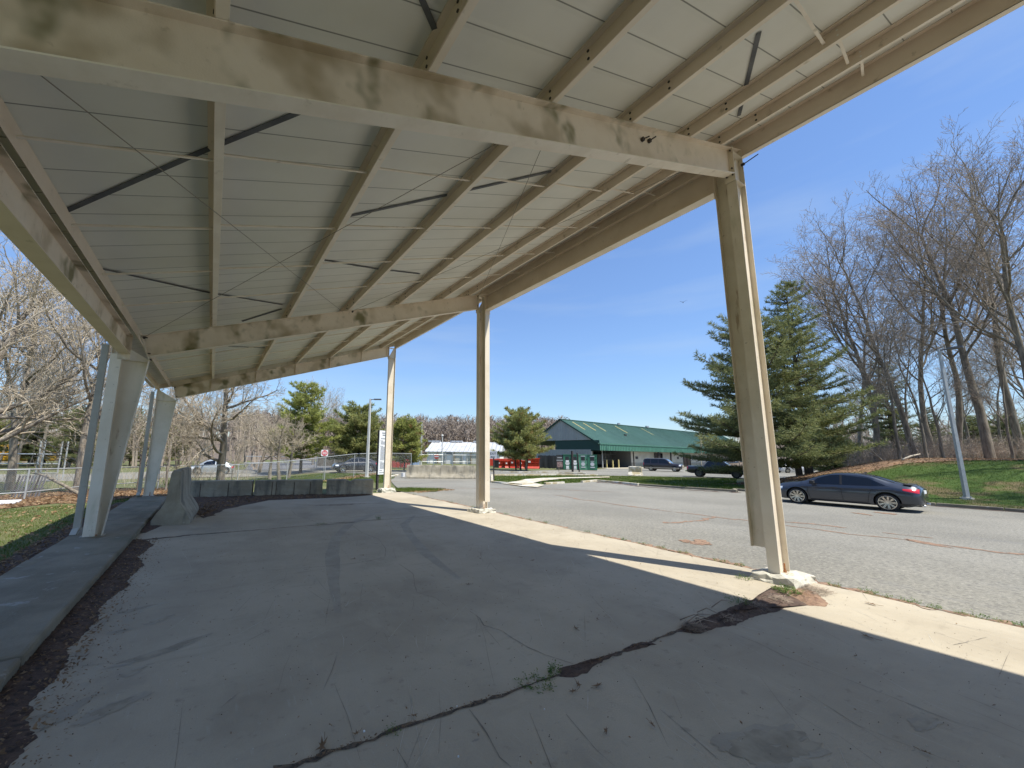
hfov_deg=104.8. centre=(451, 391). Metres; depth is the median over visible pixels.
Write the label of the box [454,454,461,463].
door
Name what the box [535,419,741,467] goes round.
market hall
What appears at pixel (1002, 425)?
pine tree
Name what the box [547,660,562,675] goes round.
weed
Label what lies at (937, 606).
weed
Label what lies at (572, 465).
post
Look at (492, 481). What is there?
kerb
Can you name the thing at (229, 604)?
concrete floor
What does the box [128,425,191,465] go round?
pine tree
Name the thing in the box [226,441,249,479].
bare tree
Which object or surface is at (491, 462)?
red trailer
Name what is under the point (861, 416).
bare tree
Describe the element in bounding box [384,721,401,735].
weed
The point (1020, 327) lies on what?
bare tree
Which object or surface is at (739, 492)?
needle drift
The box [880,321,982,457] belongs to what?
bare tree
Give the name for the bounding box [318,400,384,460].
pine tree
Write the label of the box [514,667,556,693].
weed
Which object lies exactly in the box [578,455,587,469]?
donation bin
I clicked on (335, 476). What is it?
grass
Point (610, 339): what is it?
sky
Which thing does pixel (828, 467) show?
pine tree
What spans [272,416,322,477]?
bare tree
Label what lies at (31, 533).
fallen leaves
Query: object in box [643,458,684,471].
suv
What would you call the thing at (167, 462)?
bare tree
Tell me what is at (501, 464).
red implement
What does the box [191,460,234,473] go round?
hatchback
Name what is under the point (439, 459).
door
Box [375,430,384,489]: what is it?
notice board
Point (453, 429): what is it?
distant woods
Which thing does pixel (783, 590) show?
weed
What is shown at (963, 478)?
light pole
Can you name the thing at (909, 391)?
bare tree
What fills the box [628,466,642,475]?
jersey barrier
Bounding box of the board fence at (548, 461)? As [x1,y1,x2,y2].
[538,455,555,468]
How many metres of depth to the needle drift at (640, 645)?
3.69 m
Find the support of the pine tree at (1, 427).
on the ground at (125, 464)
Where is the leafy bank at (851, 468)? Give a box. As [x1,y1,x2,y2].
[727,458,1015,483]
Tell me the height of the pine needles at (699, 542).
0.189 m
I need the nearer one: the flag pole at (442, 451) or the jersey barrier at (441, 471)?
the jersey barrier at (441, 471)
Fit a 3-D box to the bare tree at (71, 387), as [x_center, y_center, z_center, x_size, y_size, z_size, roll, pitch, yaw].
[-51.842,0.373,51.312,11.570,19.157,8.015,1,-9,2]
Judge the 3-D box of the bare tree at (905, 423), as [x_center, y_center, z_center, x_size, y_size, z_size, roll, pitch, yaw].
[34.931,-5.187,33.428,11.772,22.250,12.319,-4,-10,27]
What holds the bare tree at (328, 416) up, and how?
on the ground at (125, 464)
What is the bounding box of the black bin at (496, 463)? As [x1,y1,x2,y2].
[494,460,498,467]
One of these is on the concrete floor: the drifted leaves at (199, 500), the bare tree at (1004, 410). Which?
the drifted leaves at (199, 500)
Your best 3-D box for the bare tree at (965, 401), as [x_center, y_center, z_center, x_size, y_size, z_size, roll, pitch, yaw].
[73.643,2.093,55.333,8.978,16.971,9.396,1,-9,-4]
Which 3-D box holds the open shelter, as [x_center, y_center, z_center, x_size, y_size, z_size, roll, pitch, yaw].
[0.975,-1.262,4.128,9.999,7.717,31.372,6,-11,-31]
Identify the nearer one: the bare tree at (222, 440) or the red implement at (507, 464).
the bare tree at (222, 440)
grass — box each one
[0,498,129,560]
[162,472,394,485]
[392,486,443,491]
[493,475,736,488]
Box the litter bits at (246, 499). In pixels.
[193,494,362,517]
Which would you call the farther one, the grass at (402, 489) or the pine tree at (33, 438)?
the pine tree at (33, 438)
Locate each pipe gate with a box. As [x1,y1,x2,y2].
[0,440,68,484]
[245,448,317,467]
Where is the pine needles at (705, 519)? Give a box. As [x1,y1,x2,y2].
[394,481,1023,554]
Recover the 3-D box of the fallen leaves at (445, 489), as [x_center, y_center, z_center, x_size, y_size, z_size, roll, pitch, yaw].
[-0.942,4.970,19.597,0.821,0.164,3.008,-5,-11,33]
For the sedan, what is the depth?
16.35 m
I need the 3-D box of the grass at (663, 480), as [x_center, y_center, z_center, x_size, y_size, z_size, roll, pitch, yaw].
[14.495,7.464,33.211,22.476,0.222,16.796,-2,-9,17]
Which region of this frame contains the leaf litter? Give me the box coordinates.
[0,490,157,508]
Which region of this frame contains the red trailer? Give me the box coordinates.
[490,459,509,465]
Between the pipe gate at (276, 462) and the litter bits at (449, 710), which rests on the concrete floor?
the litter bits at (449, 710)
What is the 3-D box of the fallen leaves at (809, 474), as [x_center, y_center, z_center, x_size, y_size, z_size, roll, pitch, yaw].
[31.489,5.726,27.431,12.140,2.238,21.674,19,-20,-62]
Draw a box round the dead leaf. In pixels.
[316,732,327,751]
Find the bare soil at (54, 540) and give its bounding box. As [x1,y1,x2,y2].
[0,502,123,574]
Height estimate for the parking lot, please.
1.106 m
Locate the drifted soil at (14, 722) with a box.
[0,539,153,767]
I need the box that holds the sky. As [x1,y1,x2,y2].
[0,5,1023,441]
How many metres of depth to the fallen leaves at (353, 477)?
33.27 m
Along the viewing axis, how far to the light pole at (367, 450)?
33.43 m
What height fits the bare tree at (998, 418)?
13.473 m
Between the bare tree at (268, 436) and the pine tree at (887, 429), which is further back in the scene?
the pine tree at (887, 429)
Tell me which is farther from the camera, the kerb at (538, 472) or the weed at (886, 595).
the kerb at (538, 472)
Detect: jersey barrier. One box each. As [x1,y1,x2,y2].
[150,467,198,525]
[406,465,475,478]
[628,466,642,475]
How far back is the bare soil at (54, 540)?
7.04 m
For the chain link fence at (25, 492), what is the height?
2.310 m
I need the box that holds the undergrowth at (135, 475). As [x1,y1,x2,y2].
[0,460,261,491]
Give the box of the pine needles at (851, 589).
[408,493,1023,627]
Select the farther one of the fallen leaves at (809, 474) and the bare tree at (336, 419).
the bare tree at (336, 419)
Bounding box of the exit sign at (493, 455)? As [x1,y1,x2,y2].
[490,451,496,479]
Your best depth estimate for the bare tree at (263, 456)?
44.11 m
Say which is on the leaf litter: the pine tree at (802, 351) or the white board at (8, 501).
the white board at (8, 501)
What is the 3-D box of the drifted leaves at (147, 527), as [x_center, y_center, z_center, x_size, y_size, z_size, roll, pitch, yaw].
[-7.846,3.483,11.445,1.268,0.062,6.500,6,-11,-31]
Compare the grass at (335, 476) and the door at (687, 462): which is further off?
the door at (687, 462)
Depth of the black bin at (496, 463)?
56.79 m
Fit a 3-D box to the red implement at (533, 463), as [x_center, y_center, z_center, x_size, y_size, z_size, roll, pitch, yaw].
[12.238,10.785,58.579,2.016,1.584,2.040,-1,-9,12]
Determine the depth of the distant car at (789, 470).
55.12 m
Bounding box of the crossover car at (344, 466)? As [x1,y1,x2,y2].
[331,457,376,472]
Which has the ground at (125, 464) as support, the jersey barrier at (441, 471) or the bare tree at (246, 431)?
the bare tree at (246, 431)
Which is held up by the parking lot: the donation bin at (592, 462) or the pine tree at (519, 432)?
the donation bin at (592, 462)
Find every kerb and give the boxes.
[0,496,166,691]
[490,471,585,473]
[491,474,597,484]
[544,480,639,484]
[639,484,1023,511]
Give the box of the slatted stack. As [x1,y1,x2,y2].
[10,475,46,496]
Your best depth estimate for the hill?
116.21 m
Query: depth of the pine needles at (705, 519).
11.81 m
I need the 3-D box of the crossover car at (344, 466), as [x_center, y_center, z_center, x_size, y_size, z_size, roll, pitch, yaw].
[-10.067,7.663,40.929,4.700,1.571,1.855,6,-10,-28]
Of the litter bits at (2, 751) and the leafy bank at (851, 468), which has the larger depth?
the leafy bank at (851, 468)
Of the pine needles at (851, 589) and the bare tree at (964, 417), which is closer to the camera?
the pine needles at (851, 589)
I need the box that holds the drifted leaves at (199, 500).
[193,494,370,517]
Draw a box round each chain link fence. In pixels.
[0,453,411,499]
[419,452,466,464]
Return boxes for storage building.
[425,440,504,463]
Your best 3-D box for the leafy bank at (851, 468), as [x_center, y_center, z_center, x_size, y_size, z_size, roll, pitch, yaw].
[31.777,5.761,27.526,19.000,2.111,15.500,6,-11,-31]
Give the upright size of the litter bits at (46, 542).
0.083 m
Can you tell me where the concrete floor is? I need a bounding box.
[9,492,1023,767]
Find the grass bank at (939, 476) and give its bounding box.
[710,460,1023,509]
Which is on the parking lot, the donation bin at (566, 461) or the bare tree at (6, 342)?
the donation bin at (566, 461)
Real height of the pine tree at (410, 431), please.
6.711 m
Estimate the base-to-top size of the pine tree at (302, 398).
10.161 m
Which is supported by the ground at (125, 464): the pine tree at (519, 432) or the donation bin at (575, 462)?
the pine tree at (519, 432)
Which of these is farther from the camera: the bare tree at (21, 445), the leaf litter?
the bare tree at (21, 445)
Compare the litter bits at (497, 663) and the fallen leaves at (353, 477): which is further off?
the fallen leaves at (353, 477)
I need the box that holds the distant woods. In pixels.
[0,400,1023,456]
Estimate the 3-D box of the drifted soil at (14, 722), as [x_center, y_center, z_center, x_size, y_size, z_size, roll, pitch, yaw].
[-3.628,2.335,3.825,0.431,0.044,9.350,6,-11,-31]
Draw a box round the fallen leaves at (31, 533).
[0,497,132,562]
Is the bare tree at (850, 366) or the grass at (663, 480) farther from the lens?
the bare tree at (850, 366)
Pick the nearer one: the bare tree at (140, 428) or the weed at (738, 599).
the weed at (738, 599)
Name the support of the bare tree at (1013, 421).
on the ground at (125, 464)
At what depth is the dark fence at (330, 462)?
56.62 m
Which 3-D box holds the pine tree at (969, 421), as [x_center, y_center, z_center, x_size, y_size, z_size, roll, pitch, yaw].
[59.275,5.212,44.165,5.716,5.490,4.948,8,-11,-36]
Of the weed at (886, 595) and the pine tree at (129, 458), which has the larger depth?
the pine tree at (129, 458)
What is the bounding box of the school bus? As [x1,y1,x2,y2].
[0,444,56,465]
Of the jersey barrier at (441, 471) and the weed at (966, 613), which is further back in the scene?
the jersey barrier at (441, 471)
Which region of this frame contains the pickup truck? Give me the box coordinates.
[685,461,742,478]
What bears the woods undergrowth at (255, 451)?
on the ground at (125, 464)
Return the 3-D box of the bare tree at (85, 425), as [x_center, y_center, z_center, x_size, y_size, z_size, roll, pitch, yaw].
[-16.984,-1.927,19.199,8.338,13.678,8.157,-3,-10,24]
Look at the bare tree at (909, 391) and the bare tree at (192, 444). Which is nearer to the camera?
the bare tree at (192, 444)
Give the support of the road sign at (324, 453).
on the ground at (125, 464)
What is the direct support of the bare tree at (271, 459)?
on the ground at (125, 464)
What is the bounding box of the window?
[654,453,662,457]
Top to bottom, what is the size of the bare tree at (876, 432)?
23.840 m
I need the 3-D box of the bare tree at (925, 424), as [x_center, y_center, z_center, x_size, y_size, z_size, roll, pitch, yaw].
[40.479,-6.370,32.828,10.241,24.478,14.784,-4,-10,28]
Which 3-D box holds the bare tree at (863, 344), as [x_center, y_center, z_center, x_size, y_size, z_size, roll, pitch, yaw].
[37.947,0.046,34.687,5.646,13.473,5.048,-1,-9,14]
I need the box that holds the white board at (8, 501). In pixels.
[0,500,21,503]
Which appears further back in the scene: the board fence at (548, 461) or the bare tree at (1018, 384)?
the board fence at (548, 461)
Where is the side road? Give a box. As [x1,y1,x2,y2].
[245,460,330,469]
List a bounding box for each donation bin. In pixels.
[562,454,571,469]
[573,454,577,469]
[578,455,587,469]
[587,455,596,469]
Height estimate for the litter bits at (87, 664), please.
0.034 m
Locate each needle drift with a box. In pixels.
[558,652,617,676]
[597,482,1023,512]
[624,642,655,651]
[679,586,806,633]
[776,586,827,606]
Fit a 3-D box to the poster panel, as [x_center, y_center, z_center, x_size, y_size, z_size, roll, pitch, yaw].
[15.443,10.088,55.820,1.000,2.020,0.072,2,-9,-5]
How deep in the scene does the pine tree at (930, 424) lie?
42.37 m
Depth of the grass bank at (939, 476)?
20.49 m
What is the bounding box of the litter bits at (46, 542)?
[0,505,117,575]
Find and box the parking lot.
[0,467,1023,624]
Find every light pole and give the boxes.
[365,399,381,477]
[937,345,974,499]
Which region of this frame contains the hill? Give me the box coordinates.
[19,431,919,465]
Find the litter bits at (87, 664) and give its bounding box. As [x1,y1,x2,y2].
[20,538,168,765]
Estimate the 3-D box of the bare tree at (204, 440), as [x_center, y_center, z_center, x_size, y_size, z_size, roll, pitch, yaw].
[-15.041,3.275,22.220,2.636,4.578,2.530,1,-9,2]
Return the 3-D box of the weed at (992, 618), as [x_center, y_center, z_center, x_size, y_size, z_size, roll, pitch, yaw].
[6.185,2.606,4.496,0.229,0.060,0.273,6,-11,-31]
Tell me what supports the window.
in the market hall
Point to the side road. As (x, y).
(282, 465)
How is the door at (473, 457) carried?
in the storage building
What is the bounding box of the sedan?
[780,472,930,510]
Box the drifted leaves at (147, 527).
[140,505,162,532]
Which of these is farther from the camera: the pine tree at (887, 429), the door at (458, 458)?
the door at (458, 458)
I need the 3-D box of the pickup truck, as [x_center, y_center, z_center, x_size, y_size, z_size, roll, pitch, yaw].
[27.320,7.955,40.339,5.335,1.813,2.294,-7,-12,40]
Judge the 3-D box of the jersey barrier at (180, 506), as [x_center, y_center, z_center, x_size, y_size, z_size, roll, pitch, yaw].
[-7.255,2.711,10.445,0.820,1.290,2.423,6,-10,-28]
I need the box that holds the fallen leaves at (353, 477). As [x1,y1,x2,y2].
[323,473,375,481]
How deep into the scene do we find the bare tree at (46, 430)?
40.75 m
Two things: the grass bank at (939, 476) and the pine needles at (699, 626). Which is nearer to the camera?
the pine needles at (699, 626)
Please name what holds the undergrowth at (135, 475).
on the ground at (125, 464)
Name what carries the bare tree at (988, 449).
on the leafy bank at (851, 468)
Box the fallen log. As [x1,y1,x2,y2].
[901,453,919,459]
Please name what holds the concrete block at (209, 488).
on the ground at (125, 464)
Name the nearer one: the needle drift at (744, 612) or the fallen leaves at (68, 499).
the needle drift at (744, 612)
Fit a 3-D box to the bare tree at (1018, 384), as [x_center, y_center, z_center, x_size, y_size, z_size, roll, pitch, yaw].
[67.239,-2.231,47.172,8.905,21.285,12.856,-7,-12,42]
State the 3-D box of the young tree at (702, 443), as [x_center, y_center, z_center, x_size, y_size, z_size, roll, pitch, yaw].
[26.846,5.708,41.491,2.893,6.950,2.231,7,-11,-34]
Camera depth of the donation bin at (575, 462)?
55.37 m
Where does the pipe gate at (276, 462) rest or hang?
on the side road
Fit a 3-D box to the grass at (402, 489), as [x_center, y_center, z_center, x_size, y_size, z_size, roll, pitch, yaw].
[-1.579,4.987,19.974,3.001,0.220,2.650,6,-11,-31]
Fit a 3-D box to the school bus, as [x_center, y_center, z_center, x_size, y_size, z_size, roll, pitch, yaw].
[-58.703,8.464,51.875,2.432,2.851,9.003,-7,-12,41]
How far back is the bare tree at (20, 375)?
45.18 m
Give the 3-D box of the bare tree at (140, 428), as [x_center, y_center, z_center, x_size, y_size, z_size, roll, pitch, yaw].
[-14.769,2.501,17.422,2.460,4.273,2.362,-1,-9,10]
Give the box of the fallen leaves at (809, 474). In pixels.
[724,457,1023,484]
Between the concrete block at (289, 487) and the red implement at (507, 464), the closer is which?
the concrete block at (289, 487)
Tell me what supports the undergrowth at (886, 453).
on the ground at (125, 464)
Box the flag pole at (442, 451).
[441,434,442,464]
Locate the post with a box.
[571,451,573,471]
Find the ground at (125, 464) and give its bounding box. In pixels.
[0,460,1023,559]
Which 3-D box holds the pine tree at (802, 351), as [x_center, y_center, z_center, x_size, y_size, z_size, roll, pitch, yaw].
[27.508,-1.394,30.975,7.594,16.029,6.996,-1,-9,9]
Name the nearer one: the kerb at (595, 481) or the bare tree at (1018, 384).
the kerb at (595, 481)
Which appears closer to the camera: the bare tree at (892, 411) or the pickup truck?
the bare tree at (892, 411)
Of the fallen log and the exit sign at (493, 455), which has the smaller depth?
the fallen log
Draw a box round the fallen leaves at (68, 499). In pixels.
[0,466,167,508]
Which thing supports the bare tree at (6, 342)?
on the ground at (125, 464)
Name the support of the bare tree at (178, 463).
on the ground at (125, 464)
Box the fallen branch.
[862,441,882,460]
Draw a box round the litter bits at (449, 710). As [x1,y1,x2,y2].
[292,619,696,762]
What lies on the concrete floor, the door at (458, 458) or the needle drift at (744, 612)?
the needle drift at (744, 612)
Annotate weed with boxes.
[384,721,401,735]
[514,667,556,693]
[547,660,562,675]
[723,593,751,604]
[772,581,802,595]
[865,591,894,597]
[898,596,921,603]
[926,603,942,608]
[953,609,980,617]
[973,614,1007,622]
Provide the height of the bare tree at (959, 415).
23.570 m
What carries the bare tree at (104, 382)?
on the ground at (125, 464)
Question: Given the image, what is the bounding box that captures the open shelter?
[0,0,1023,588]
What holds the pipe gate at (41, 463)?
on the parking lot
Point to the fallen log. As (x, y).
(907, 457)
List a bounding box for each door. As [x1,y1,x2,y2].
[435,454,444,462]
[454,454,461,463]
[467,455,475,463]
[683,457,690,466]
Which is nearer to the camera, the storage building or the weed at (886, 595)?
the weed at (886, 595)
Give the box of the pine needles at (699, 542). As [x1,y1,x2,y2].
[663,512,951,547]
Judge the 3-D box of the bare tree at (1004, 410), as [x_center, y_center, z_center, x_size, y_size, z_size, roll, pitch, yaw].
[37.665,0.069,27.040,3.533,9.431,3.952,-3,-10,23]
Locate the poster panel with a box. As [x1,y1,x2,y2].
[556,455,562,468]
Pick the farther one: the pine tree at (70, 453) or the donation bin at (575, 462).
the donation bin at (575, 462)
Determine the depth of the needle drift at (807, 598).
5.03 m
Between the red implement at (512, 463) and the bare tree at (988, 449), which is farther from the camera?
the red implement at (512, 463)
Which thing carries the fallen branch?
on the leafy bank at (851, 468)
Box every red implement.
[499,460,504,467]
[504,461,509,467]
[510,459,518,467]
[518,460,524,467]
[528,458,539,468]
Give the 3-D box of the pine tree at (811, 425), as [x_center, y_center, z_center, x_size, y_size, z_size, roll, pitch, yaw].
[22.723,0.270,28.690,11.782,13.071,13.611,-2,-10,18]
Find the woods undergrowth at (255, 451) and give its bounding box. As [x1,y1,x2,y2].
[0,392,1023,470]
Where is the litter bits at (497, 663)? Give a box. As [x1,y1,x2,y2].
[64,521,994,763]
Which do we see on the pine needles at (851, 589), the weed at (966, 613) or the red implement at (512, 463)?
the weed at (966, 613)
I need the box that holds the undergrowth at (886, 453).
[831,426,1023,466]
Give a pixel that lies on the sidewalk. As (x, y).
(528, 482)
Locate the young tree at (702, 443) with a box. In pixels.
[693,414,711,476]
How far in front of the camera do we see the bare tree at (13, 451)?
21.76 m
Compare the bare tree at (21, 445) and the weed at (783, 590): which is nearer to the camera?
the weed at (783, 590)
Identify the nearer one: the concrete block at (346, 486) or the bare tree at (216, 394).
the concrete block at (346, 486)
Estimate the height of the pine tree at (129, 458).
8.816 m
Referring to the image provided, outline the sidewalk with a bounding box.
[504,476,609,486]
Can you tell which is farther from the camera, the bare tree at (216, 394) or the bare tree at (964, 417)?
the bare tree at (216, 394)
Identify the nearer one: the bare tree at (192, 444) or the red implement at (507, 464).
the bare tree at (192, 444)
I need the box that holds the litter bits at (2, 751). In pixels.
[0,537,156,764]
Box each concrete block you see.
[191,480,253,496]
[254,479,322,495]
[326,479,373,494]
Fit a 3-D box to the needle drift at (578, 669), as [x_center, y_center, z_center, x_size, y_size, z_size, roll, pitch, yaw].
[1.227,2.341,3.365,0.795,0.024,0.156,5,-10,-26]
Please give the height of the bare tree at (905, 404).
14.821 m
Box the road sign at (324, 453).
[321,450,327,473]
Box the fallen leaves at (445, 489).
[410,488,453,492]
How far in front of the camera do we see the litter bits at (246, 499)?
13.67 m
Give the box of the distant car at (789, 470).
[778,467,803,472]
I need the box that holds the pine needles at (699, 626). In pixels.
[680,584,833,633]
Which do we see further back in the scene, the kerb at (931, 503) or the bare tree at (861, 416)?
the bare tree at (861, 416)
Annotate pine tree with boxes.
[0,367,64,465]
[0,399,20,451]
[29,405,99,467]
[124,408,146,465]
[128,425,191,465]
[268,380,342,472]
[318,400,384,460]
[375,414,428,470]
[490,406,554,470]
[669,309,889,474]
[762,279,878,475]
[813,435,868,470]
[855,362,927,454]
[914,406,950,457]
[948,414,996,455]
[978,413,1023,457]
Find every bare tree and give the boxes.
[0,230,140,481]
[0,235,173,492]
[0,243,96,489]
[0,316,65,407]
[0,358,81,467]
[15,315,96,471]
[18,333,107,466]
[74,360,144,407]
[80,403,152,457]
[127,383,184,489]
[131,378,288,486]
[135,386,206,490]
[151,399,207,469]
[171,414,217,472]
[172,394,206,464]
[197,389,247,459]
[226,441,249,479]
[229,405,263,463]
[233,399,295,472]
[252,417,289,479]
[254,413,303,479]
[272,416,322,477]
[294,376,342,464]
[321,392,345,423]
[762,193,939,457]
[769,190,933,461]
[804,251,975,461]
[820,145,1023,457]
[821,348,910,448]
[828,294,930,458]
[837,189,1000,456]
[838,318,919,457]
[842,141,1023,457]
[854,318,955,457]
[865,312,936,452]
[870,101,1023,458]
[871,133,1023,379]
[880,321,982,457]
[914,319,1020,455]
[925,351,1023,440]
[931,255,1023,382]
[949,324,1023,458]
[960,329,1023,454]
[962,283,1023,398]
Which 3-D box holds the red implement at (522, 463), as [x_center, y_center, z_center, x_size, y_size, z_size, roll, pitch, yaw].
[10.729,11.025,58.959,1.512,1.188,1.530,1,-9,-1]
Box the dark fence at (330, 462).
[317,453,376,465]
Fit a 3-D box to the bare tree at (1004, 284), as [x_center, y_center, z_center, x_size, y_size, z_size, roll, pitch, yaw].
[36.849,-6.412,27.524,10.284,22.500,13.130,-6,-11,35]
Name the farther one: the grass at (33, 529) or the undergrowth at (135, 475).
the undergrowth at (135, 475)
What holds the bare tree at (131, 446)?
on the leaf litter

